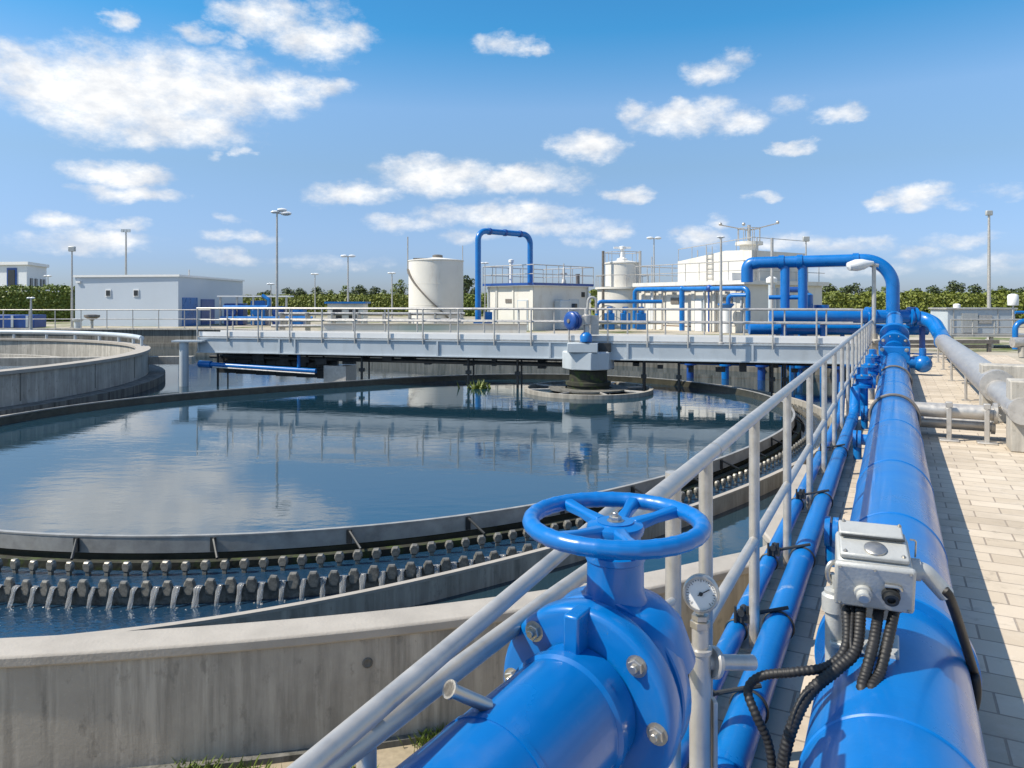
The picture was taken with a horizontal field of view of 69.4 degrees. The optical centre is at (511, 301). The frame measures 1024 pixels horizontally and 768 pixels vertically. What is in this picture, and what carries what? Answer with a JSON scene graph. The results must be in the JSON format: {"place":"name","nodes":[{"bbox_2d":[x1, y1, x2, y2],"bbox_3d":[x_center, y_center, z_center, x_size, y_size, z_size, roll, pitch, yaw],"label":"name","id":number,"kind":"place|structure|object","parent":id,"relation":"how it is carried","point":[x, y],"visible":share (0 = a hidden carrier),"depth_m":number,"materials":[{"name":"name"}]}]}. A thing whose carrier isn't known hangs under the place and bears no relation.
{"place":"outdoors","nodes":[
{"label":"outdoors","id":0,"kind":"place"},
{"bbox_2d":[0,366,29,369],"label":"water","id":1,"kind":"structure","parent":0,"point":[5,367],"depth_m":25.08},
{"bbox_2d":[0,262,48,291],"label":"office building","id":2,"kind":"structure","parent":0,"point":[31,274],"depth_m":73.96,"materials":[{"name":"white concrete"}]},
{"bbox_2d":[7,268,16,291],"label":"window","id":3,"kind":"structure","parent":2,"relation":"in","point":[11,272],"depth_m":73.70,"materials":[{"name":"blue paint"}]},
{"bbox_2d":[73,270,244,326],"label":"flat building","id":4,"kind":"structure","parent":0,"point":[177,291],"depth_m":49.83,"materials":[{"name":"white concrete"}]},
{"bbox_2d":[182,298,197,325],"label":"door","id":5,"kind":"structure","parent":4,"relation":"in","point":[187,303],"depth_m":50.64,"materials":[{"name":"blue paint"}]},
{"bbox_2d":[201,299,214,324],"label":"door","id":6,"kind":"structure","parent":4,"relation":"in","point":[205,314],"depth_m":53.67,"materials":[{"name":"blue paint"}]},
{"bbox_2d":[0,592,347,637],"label":"water","id":7,"kind":"structure","parent":0,"point":[26,621],"depth_m":6.14,"materials":[{"name":"blue liquid"}]},
{"bbox_2d":[243,742,423,767],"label":"ground","id":8,"kind":"structure","parent":0,"point":[392,757],"depth_m":3.64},
{"bbox_2d":[171,721,448,767],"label":"grass","id":9,"kind":"structure","parent":8,"relation":"on","point":[421,741],"depth_m":3.54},
{"bbox_2d":[0,464,805,767],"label":"tank wall","id":10,"kind":"structure","parent":8,"relation":"on","point":[282,691],"depth_m":3.60,"materials":[{"name":"concrete"}]},
{"bbox_2d":[196,307,862,395],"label":"scraper bridge","id":11,"kind":"structure","parent":10,"relation":"on","point":[278,353],"depth_m":20.36,"materials":[{"name":"grey paint"}]},
{"bbox_2d":[562,296,613,389],"bbox_3d":[2.020,1.323,19.612,1.375,2.955,1.390,0,0,0],"label":"drive unit","id":12,"kind":"object","parent":11,"relation":"on","point":[586,363],"visible":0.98,"depth_m":19.12,"materials":[{"name":"metal"}]},
{"bbox_2d":[524,381,652,398],"bbox_3d":[2.020,2.430,19.620,3.400,0.340,3.400,0,0,0],"label":"well","id":13,"kind":"object","parent":11,"relation":"attached to","point":[614,386],"visible":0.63,"depth_m":18.89,"materials":[{"name":"concrete"}]},
{"bbox_2d":[717,236,724,343],"bbox_3d":[5.192,-0.296,18.400,0.166,2.692,0.156,0,0,43],"label":"street lamp","id":14,"kind":"object","parent":11,"relation":"on","point":[720,319],"visible":1,"depth_m":18.37,"materials":[{"name":"metal"}]},
{"bbox_2d":[0,379,791,553],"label":"water","id":15,"kind":"structure","parent":0,"point":[325,458],"depth_m":11.45,"materials":[{"name":"blue liquid"}]},
{"bbox_2d":[0,374,803,570],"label":"scum baffle","id":16,"kind":"object","parent":15,"relation":"in","point":[192,549],"visible":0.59,"depth_m":7.28,"materials":[{"name":"metal"}]},
{"bbox_2d":[0,405,813,576],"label":"notched weir","id":17,"kind":"object","parent":16,"relation":"attached to","point":[147,565],"visible":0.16,"depth_m":6.84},
{"bbox_2d":[457,379,490,388],"bbox_3d":[-1.039,2.224,20.247,0.936,0.273,0.709,0,0,0],"label":"water weed","id":18,"kind":"object","parent":15,"relation":"on","point":[481,385],"visible":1,"depth_m":20.14,"materials":[{"name":"green plant"}]},
{"bbox_2d":[0,410,820,587],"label":"water","id":19,"kind":"structure","parent":0,"point":[154,577],"depth_m":6.74,"materials":[{"name":"blue liquid"}]},
{"bbox_2d":[114,346,854,606],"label":"water","id":20,"kind":"structure","parent":0,"point":[730,531],"depth_m":22.98,"materials":[{"name":"blue liquid"}]},
{"bbox_2d":[0,330,194,414],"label":"settling tank","id":21,"kind":"object","parent":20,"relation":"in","point":[62,372],"visible":0.94,"depth_m":20.31,"materials":[{"name":"concrete"}]},
{"bbox_2d":[171,340,205,386],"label":"bridge support pier","id":22,"kind":"structure","parent":20,"relation":"in","point":[183,363],"depth_m":21.89,"materials":[{"name":"grey paint"}]},
{"bbox_2d":[0,383,831,634],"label":"launder wall","id":23,"kind":"structure","parent":20,"relation":"in","point":[423,589],"depth_m":6.19,"materials":[{"name":"concrete"}]},
{"bbox_2d":[0,400,828,611],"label":"notched weir","id":24,"kind":"object","parent":23,"relation":"attached to","point":[66,594],"visible":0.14,"depth_m":6.40,"materials":[{"name":"grey metal"}]},
{"bbox_2d":[680,363,854,382],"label":"pipes","id":25,"kind":"object","parent":20,"relation":"in","point":[760,372],"visible":0.26,"depth_m":23.64,"materials":[{"name":"blue paint"}]},
{"bbox_2d":[748,324,929,381],"bbox_3d":[10.200,1.745,23.200,5.415,2.110,0.340,0,0,4],"label":"header pipe","id":26,"kind":"object","parent":20,"relation":"in","point":[791,329],"visible":0.6,"depth_m":23.14,"materials":[{"name":"blue paint"}]},
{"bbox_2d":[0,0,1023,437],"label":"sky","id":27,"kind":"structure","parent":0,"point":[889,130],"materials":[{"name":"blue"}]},
{"bbox_2d":[43,303,1023,362],"bbox_3d":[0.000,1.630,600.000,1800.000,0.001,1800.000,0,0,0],"label":"ground","id":28,"kind":"structure","parent":0,"point":[1003,347],"depth_m":39.55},
{"bbox_2d":[27,297,34,329],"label":"street lamp","id":29,"kind":"object","parent":28,"relation":"on","point":[30,325],"visible":0.84,"depth_m":40.96,"materials":[{"name":"metal"}]},
{"bbox_2d":[0,283,74,321],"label":"hedge","id":30,"kind":"object","parent":28,"relation":"on","point":[13,298],"visible":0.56,"depth_m":60.61,"materials":[{"name":"green plant"}]},
{"bbox_2d":[0,315,83,327],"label":"blue container","id":31,"kind":"object","parent":28,"relation":"on","point":[23,323],"visible":0.75,"depth_m":44.90,"materials":[{"name":"paint"}]},
{"bbox_2d":[68,246,75,327],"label":"street lamp","id":32,"kind":"object","parent":28,"relation":"on","point":[71,249],"visible":0.95,"depth_m":45.95,"materials":[{"name":"metal"}]},
{"bbox_2d":[84,314,99,327],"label":"dish stand","id":33,"kind":"object","parent":28,"relation":"on","point":[91,316],"visible":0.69,"depth_m":43.11,"materials":[{"name":"metal"}]},
{"bbox_2d":[121,229,130,274],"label":"street lamp","id":34,"kind":"object","parent":28,"relation":"on","point":[125,230],"visible":0.43,"depth_m":63.93,"materials":[{"name":"metal"}]},
{"bbox_2d":[217,294,312,324],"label":"blue skid","id":35,"kind":"object","parent":28,"relation":"on","point":[240,313],"visible":0.68,"depth_m":51.44,"materials":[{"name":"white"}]},
{"bbox_2d":[271,208,291,330],"bbox_3d":[-9.362,-1.107,30.000,0.841,5.413,0.243,0,0,0],"label":"street lamp","id":36,"kind":"object","parent":28,"relation":"on","point":[284,211],"visible":0.9,"depth_m":29.96,"materials":[{"name":"metal"}]},
{"bbox_2d":[280,287,296,294],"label":"tree","id":37,"kind":"object","parent":28,"relation":"on","point":[287,291],"visible":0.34,"depth_m":110.59,"materials":[{"name":"green plant"}]},
{"bbox_2d":[292,288,306,294],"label":"tree","id":38,"kind":"object","parent":28,"relation":"on","point":[298,291],"visible":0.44,"depth_m":104.10,"materials":[{"name":"green plant"}]},
{"bbox_2d":[311,273,318,317],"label":"street lamp","id":39,"kind":"object","parent":28,"relation":"on","point":[314,293],"visible":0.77,"depth_m":61.97,"materials":[{"name":"metal"}]},
{"bbox_2d":[310,286,327,294],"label":"tree","id":40,"kind":"object","parent":28,"relation":"on","point":[319,290],"visible":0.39,"depth_m":111.36,"materials":[{"name":"green plant"}]},
{"bbox_2d":[243,292,408,315],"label":"hedge","id":41,"kind":"object","parent":28,"relation":"on","point":[307,300],"visible":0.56,"depth_m":89.05,"materials":[{"name":"green plant"}]},
{"bbox_2d":[324,302,370,322],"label":"white kiosk","id":42,"kind":"object","parent":28,"relation":"on","point":[347,304],"visible":0.41,"depth_m":45.30,"materials":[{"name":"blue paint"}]},
{"bbox_2d":[341,255,354,301],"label":"street lamp","id":43,"kind":"object","parent":28,"relation":"on","point":[347,274],"visible":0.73,"depth_m":47.96,"materials":[{"name":"metal"}]},
{"bbox_2d":[351,285,371,294],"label":"tree","id":44,"kind":"object","parent":28,"relation":"on","point":[358,289],"visible":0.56,"depth_m":105.88,"materials":[{"name":"green plant"}]},
{"bbox_2d":[271,312,464,330],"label":"pipe rack","id":45,"kind":"object","parent":28,"relation":"on","point":[307,325],"visible":0.58,"depth_m":40.50,"materials":[{"name":"metal"}]},
{"bbox_2d":[367,286,380,298],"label":"tree","id":46,"kind":"object","parent":28,"relation":"on","point":[374,291],"visible":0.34,"depth_m":113.76,"materials":[{"name":"green plant"}]},
{"bbox_2d":[388,272,395,317],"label":"street lamp","id":47,"kind":"object","parent":28,"relation":"on","point":[391,273],"visible":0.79,"depth_m":59.96,"materials":[{"name":"metal"}]},
{"bbox_2d":[393,279,408,294],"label":"tree","id":48,"kind":"object","parent":28,"relation":"on","point":[400,290],"visible":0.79,"depth_m":108.71,"materials":[{"name":"green plant"}]},
{"bbox_2d":[323,323,526,332],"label":"wall","id":49,"kind":"structure","parent":28,"relation":"on","point":[445,327],"depth_m":38.25,"materials":[{"name":"concrete"}]},
{"bbox_2d":[0,328,854,376],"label":"quay wall","id":50,"kind":"structure","parent":28,"relation":"on","point":[159,336],"depth_m":41.94,"materials":[{"name":"concrete"}]},
{"bbox_2d":[0,309,210,327],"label":"quay railing","id":51,"kind":"object","parent":50,"relation":"on","point":[106,319],"visible":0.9,"depth_m":42.18,"materials":[{"name":"metal"}]},
{"bbox_2d":[769,293,828,335],"bbox_3d":[9.975,0.645,25.565,1.950,1.910,0.770,0,0,0],"label":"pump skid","id":52,"kind":"object","parent":50,"relation":"on","point":[810,300],"visible":0.2,"depth_m":25.25,"materials":[{"name":"blue paint"}]},
{"bbox_2d":[407,237,463,322],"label":"storage tank","id":53,"kind":"object","parent":28,"relation":"on","point":[435,280],"visible":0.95,"depth_m":48.40,"materials":[{"name":"metal"}]},
{"bbox_2d":[463,275,474,293],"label":"tree","id":54,"kind":"object","parent":28,"relation":"on","point":[468,284],"visible":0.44,"depth_m":115.86,"materials":[{"name":"green plant"}]},
{"bbox_2d":[463,292,486,316],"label":"hedge","id":55,"kind":"object","parent":28,"relation":"on","point":[468,300],"visible":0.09,"depth_m":83.32,"materials":[{"name":"green plant"}]},
{"bbox_2d":[473,228,532,322],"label":"hoop pipe","id":56,"kind":"object","parent":28,"relation":"on","point":[503,232],"visible":0.95,"depth_m":41.20,"materials":[{"name":"blue paint"}]},
{"bbox_2d":[483,259,593,330],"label":"pump house","id":57,"kind":"structure","parent":28,"relation":"on","point":[533,294],"depth_m":43.23,"materials":[{"name":"white concrete"}]},
{"bbox_2d":[569,299,578,312],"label":"door","id":58,"kind":"structure","parent":57,"relation":"in","point":[574,303],"depth_m":44.43,"materials":[{"name":"grey paint"}]},
{"bbox_2d":[589,289,596,314],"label":"hedge","id":59,"kind":"object","parent":28,"relation":"on","point":[593,292],"visible":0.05,"depth_m":64.96,"materials":[{"name":"green plant"}]},
{"bbox_2d":[595,300,661,329],"bbox_3d":[6.250,0.690,39.980,3.700,1.620,0.940,0,0,0],"label":"pump row","id":60,"kind":"object","parent":28,"relation":"on","point":[640,315],"visible":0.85,"depth_m":39.95,"materials":[{"name":"blue paint"}]},
{"bbox_2d":[647,237,660,282],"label":"street lamp","id":61,"kind":"object","parent":28,"relation":"on","point":[653,254],"visible":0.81,"depth_m":55.96,"materials":[{"name":"metal"}]},
{"bbox_2d":[633,285,750,332],"bbox_3d":[9.570,0.335,41.110,0.879,2.530,8.454,0,0,-33],"label":"wall piping","id":62,"kind":"object","parent":28,"relation":"on","point":[710,288],"depth_m":39.84,"materials":[{"name":"blue paint"}]},
{"bbox_2d":[632,221,828,332],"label":"process building","id":63,"kind":"structure","parent":28,"relation":"on","point":[700,271],"depth_m":41.09,"materials":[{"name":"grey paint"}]},
{"bbox_2d":[770,238,773,307],"bbox_3d":[10.189,-0.439,29.000,0.120,4.138,0.114,0,0,0],"label":"plain pole","id":64,"kind":"object","parent":28,"relation":"on","point":[771,272],"visible":0.66,"depth_m":28.96,"materials":[{"name":"metal"}]},
{"bbox_2d":[802,236,809,255],"bbox_3d":[15.892,-0.970,40.000,0.351,5.140,0.220,0,0,0],"label":"street lamp","id":65,"kind":"object","parent":28,"relation":"on","point":[805,239],"visible":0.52,"depth_m":39.96,"materials":[{"name":"metal"}]},
{"bbox_2d":[822,283,840,292],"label":"tree","id":66,"kind":"object","parent":28,"relation":"on","point":[829,288],"visible":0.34,"depth_m":77.01,"materials":[{"name":"green plant"}]},
{"bbox_2d":[841,282,864,294],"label":"tree","id":67,"kind":"object","parent":28,"relation":"on","point":[849,289],"visible":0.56,"depth_m":78.68,"materials":[{"name":"green plant"}]},
{"bbox_2d":[822,288,1023,318],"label":"hedge","id":68,"kind":"object","parent":28,"relation":"on","point":[835,299],"visible":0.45,"depth_m":58.01,"materials":[{"name":"green plant"}]},
{"bbox_2d":[925,284,950,298],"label":"tree","id":69,"kind":"object","parent":28,"relation":"on","point":[933,289],"visible":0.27,"depth_m":80.72,"materials":[{"name":"green plant"}]},
{"bbox_2d":[940,280,965,292],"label":"tree","id":70,"kind":"object","parent":28,"relation":"on","point":[954,286],"visible":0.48,"depth_m":85.84,"materials":[{"name":"green plant"}]},
{"bbox_2d":[909,340,999,351],"bbox_3d":[14.200,1.435,24.500,3.400,0.390,0.740,0,0,0],"label":"bench","id":71,"kind":"object","parent":28,"relation":"on","point":[989,343],"visible":0.37,"depth_m":24.13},
{"bbox_2d":[928,304,1023,347],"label":"equipment shed","id":72,"kind":"structure","parent":28,"relation":"on","point":[957,320],"depth_m":26.57,"materials":[{"name":"grey paint"}]},
{"bbox_2d":[962,313,977,332],"bbox_3d":[16.450,0.750,26.590,0.550,0.700,0.030,0,0,3],"label":"door","id":73,"kind":"structure","parent":72,"relation":"in","point":[964,315],"depth_m":26.58,"materials":[{"name":"grey metal"}]},
{"bbox_2d":[967,283,994,293],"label":"tree","id":74,"kind":"object","parent":28,"relation":"on","point":[974,289],"visible":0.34,"depth_m":81.73,"materials":[{"name":"green plant"}]},
{"bbox_2d":[985,210,992,339],"bbox_3d":[19.982,-1.117,31.000,0.286,5.433,0.286,0,0,0],"label":"street lamp","id":75,"kind":"object","parent":28,"relation":"on","point":[988,213],"visible":0.74,"depth_m":30.95,"materials":[{"name":"metal"}]},
{"bbox_2d":[996,286,1016,293],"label":"tree","id":76,"kind":"object","parent":28,"relation":"on","point":[1008,290],"visible":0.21,"depth_m":77.48,"materials":[{"name":"green plant"}]},
{"bbox_2d":[1007,294,1018,326],"bbox_3d":[17.603,0.665,26.000,0.340,1.910,0.337,0,0,0],"label":"canister mast","id":77,"kind":"object","parent":28,"relation":"on","point":[1012,300],"visible":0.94,"depth_m":25.89,"materials":[{"name":"white plastic"}]},
{"bbox_2d":[1009,337,1023,356],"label":"drain pipe","id":78,"kind":"object","parent":28,"relation":"on","point":[1016,342],"visible":1,"depth_m":21.49,"materials":[{"name":"metal"}]},
{"bbox_2d":[1012,311,1023,349],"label":"side piping","id":79,"kind":"object","parent":28,"relation":"on","point":[1017,325],"visible":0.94,"depth_m":24.93,"materials":[{"name":"blue paint"}]},
{"bbox_2d":[595,246,648,327],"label":"round tower","id":80,"kind":"structure","parent":0,"point":[618,277],"depth_m":46.99,"materials":[{"name":"white metal"}]},
{"bbox_2d":[766,276,808,320],"bbox_3d":[13.440,0.190,36.239,2.000,2.880,0.751,0,0,0],"label":"duct stack","id":81,"kind":"object","parent":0,"point":[793,289],"visible":0.18,"depth_m":36.12,"materials":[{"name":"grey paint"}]},
{"bbox_2d":[717,353,1023,767],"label":"walkway","id":82,"kind":"structure","parent":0,"point":[978,489],"depth_m":4.48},
{"bbox_2d":[286,470,680,767],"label":"walkway railing","id":83,"kind":"object","parent":82,"relation":"on","point":[359,736],"visible":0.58,"depth_m":0.97,"materials":[{"name":"metal"}]},
{"bbox_2d":[395,643,635,767],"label":"inlet pipe","id":84,"kind":"object","parent":82,"relation":"on","point":[556,706],"visible":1,"depth_m":0.98,"materials":[{"name":"blue paint"}]},
{"bbox_2d":[682,573,757,767],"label":"pressure gauge","id":85,"kind":"object","parent":82,"relation":"on","point":[701,594],"visible":0.98,"depth_m":1.88,"materials":[{"name":"metal"}]},
{"bbox_2d":[632,320,872,767],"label":"walkway railing","id":86,"kind":"object","parent":82,"relation":"on","point":[700,463],"visible":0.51,"depth_m":3.42,"materials":[{"name":"metal"}]},
{"bbox_2d":[681,382,845,767],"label":"service pipe","id":87,"kind":"object","parent":82,"relation":"on","point":[731,639],"visible":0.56,"depth_m":3.95,"materials":[{"name":"blue paint"}]},
{"bbox_2d":[718,386,859,767],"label":"service pipe","id":88,"kind":"object","parent":82,"relation":"on","point":[739,735],"visible":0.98,"depth_m":3.38,"materials":[{"name":"blue paint"}]},
{"bbox_2d":[713,683,768,723],"bbox_3d":[0.791,1.497,2.755,0.311,0.174,0.084,0,0,0],"label":"pipe clamp","id":89,"kind":"object","parent":88,"relation":"attached to","point":[734,690],"visible":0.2,"depth_m":2.74,"materials":[{"name":"metal"}]},
{"bbox_2d":[724,604,794,640],"bbox_3d":[1.152,1.497,3.455,0.311,0.174,0.084,0,0,0],"label":"pipe clamp","id":90,"kind":"object","parent":88,"relation":"attached to","point":[741,614],"visible":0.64,"depth_m":3.43,"materials":[{"name":"metal"}]},
{"bbox_2d":[760,542,815,570],"bbox_3d":[1.617,1.497,4.355,0.311,0.174,0.084,0,0,0],"label":"pipe clamp","id":91,"kind":"object","parent":88,"relation":"attached to","point":[774,549],"visible":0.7,"depth_m":4.33,"materials":[{"name":"metal"}]},
{"bbox_2d":[791,489,832,509],"bbox_3d":[2.263,1.497,5.605,0.311,0.174,0.084,0,0,0],"label":"pipe clamp","id":92,"kind":"object","parent":88,"relation":"attached to","point":[801,494],"visible":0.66,"depth_m":5.58,"materials":[{"name":"metal"}]},
{"bbox_2d":[815,443,847,457],"bbox_3d":[3.193,1.497,7.405,0.311,0.174,0.084,0,0,0],"label":"pipe clamp","id":93,"kind":"object","parent":88,"relation":"attached to","point":[839,445],"visible":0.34,"depth_m":7.39,"materials":[{"name":"metal"}]},
{"bbox_2d":[769,307,951,382],"bbox_3d":[10.455,1.450,22.476,4.916,2.600,2.547,0,0,27],"label":"header pipe","id":94,"kind":"object","parent":82,"relation":"on","point":[915,317],"visible":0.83,"depth_m":22.53,"materials":[{"name":"blue paint"}]},
{"bbox_2d":[741,253,899,335],"bbox_3d":[9.650,-0.108,23.400,4.638,2.816,0.450,0,0,25],"label":"gantry pipe","id":95,"kind":"object","parent":94,"relation":"attached to","point":[802,264],"visible":0.9,"depth_m":23.44,"materials":[{"name":"blue paint"}]},
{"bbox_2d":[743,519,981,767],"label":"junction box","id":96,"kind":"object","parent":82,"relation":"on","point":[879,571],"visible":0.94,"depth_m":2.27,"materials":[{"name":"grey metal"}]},
{"bbox_2d":[846,259,878,354],"bbox_3d":[10.033,0.192,21.091,0.974,2.836,0.417,0,0,0],"label":"street lamp","id":97,"kind":"object","parent":82,"relation":"on","point":[857,264],"visible":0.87,"depth_m":21.03,"materials":[{"name":"metal"}]},
{"bbox_2d":[852,367,875,415],"bbox_3d":[4.941,1.255,10.391,0.298,0.690,0.268,0,0,27],"label":"branch valve","id":98,"kind":"object","parent":82,"relation":"on","point":[864,380],"visible":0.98,"depth_m":10.33,"materials":[{"name":"blue paint"}]},
{"bbox_2d":[861,357,880,399],"bbox_3d":[5.916,1.255,12.190,0.298,0.690,0.268,0,0,27],"label":"branch valve","id":99,"kind":"object","parent":82,"relation":"on","point":[871,366],"visible":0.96,"depth_m":12.13,"materials":[{"name":"metal"}]},
{"bbox_2d":[865,349,882,384],"bbox_3d":[6.990,1.255,14.290,0.298,0.690,0.268,0,0,27],"label":"branch valve","id":100,"kind":"object","parent":82,"relation":"on","point":[878,359],"visible":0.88,"depth_m":14.21,"materials":[{"name":"blue paint"}]},
{"bbox_2d":[798,353,988,767],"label":"pipe","id":101,"kind":"object","parent":82,"relation":"on","point":[916,707],"visible":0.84,"depth_m":2.36,"materials":[{"name":"blue paint"}]},
{"bbox_2d":[822,560,842,661],"bbox_3d":[1.053,1.036,2.420,0.076,0.388,0.075,0,0,0],"label":"bracket post","id":102,"kind":"object","parent":101,"relation":"on","point":[831,608],"visible":0.48,"depth_m":2.40,"materials":[{"name":"grey metal"}]},
{"bbox_2d":[878,311,932,372],"bbox_3d":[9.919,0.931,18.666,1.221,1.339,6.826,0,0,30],"label":"line valve","id":103,"kind":"object","parent":82,"relation":"on","point":[894,334],"visible":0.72,"depth_m":17.35,"materials":[{"name":"blue paint"}]},
{"bbox_2d":[915,401,1001,445],"bbox_3d":[5.185,1.375,8.659,0.865,0.450,0.540,0,0,27],"label":"cross pipe","id":104,"kind":"object","parent":82,"relation":"on","point":[948,416],"visible":0.97,"depth_m":8.54,"materials":[{"name":"metal"}]},
{"bbox_2d":[935,334,1023,424],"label":"grey pipe","id":105,"kind":"object","parent":82,"relation":"on","point":[990,385],"visible":0.91,"depth_m":10.30,"materials":[{"name":"metal"}]},
{"bbox_2d":[979,363,1023,422],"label":"pipe block","id":106,"kind":"structure","parent":82,"relation":"on","point":[1015,370],"depth_m":9.82,"materials":[{"name":"concrete"}]},
{"bbox_2d":[1006,378,1023,452],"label":"pipe block","id":107,"kind":"structure","parent":82,"relation":"on","point":[1014,430],"depth_m":7.88,"materials":[{"name":"concrete"}]},
{"bbox_3d":[0.165,1.170,1.209,0.310,0.860,0.280,0,0,0],"label":"outlet pipe","id":108,"kind":"object","parent":82,"relation":"on","visible":0},
{"bbox_2d":[504,491,711,767],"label":"gate valve","id":109,"kind":"object","parent":108,"relation":"on","point":[622,621],"visible":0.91,"depth_m":1.15,"materials":[{"name":"blue paint"}]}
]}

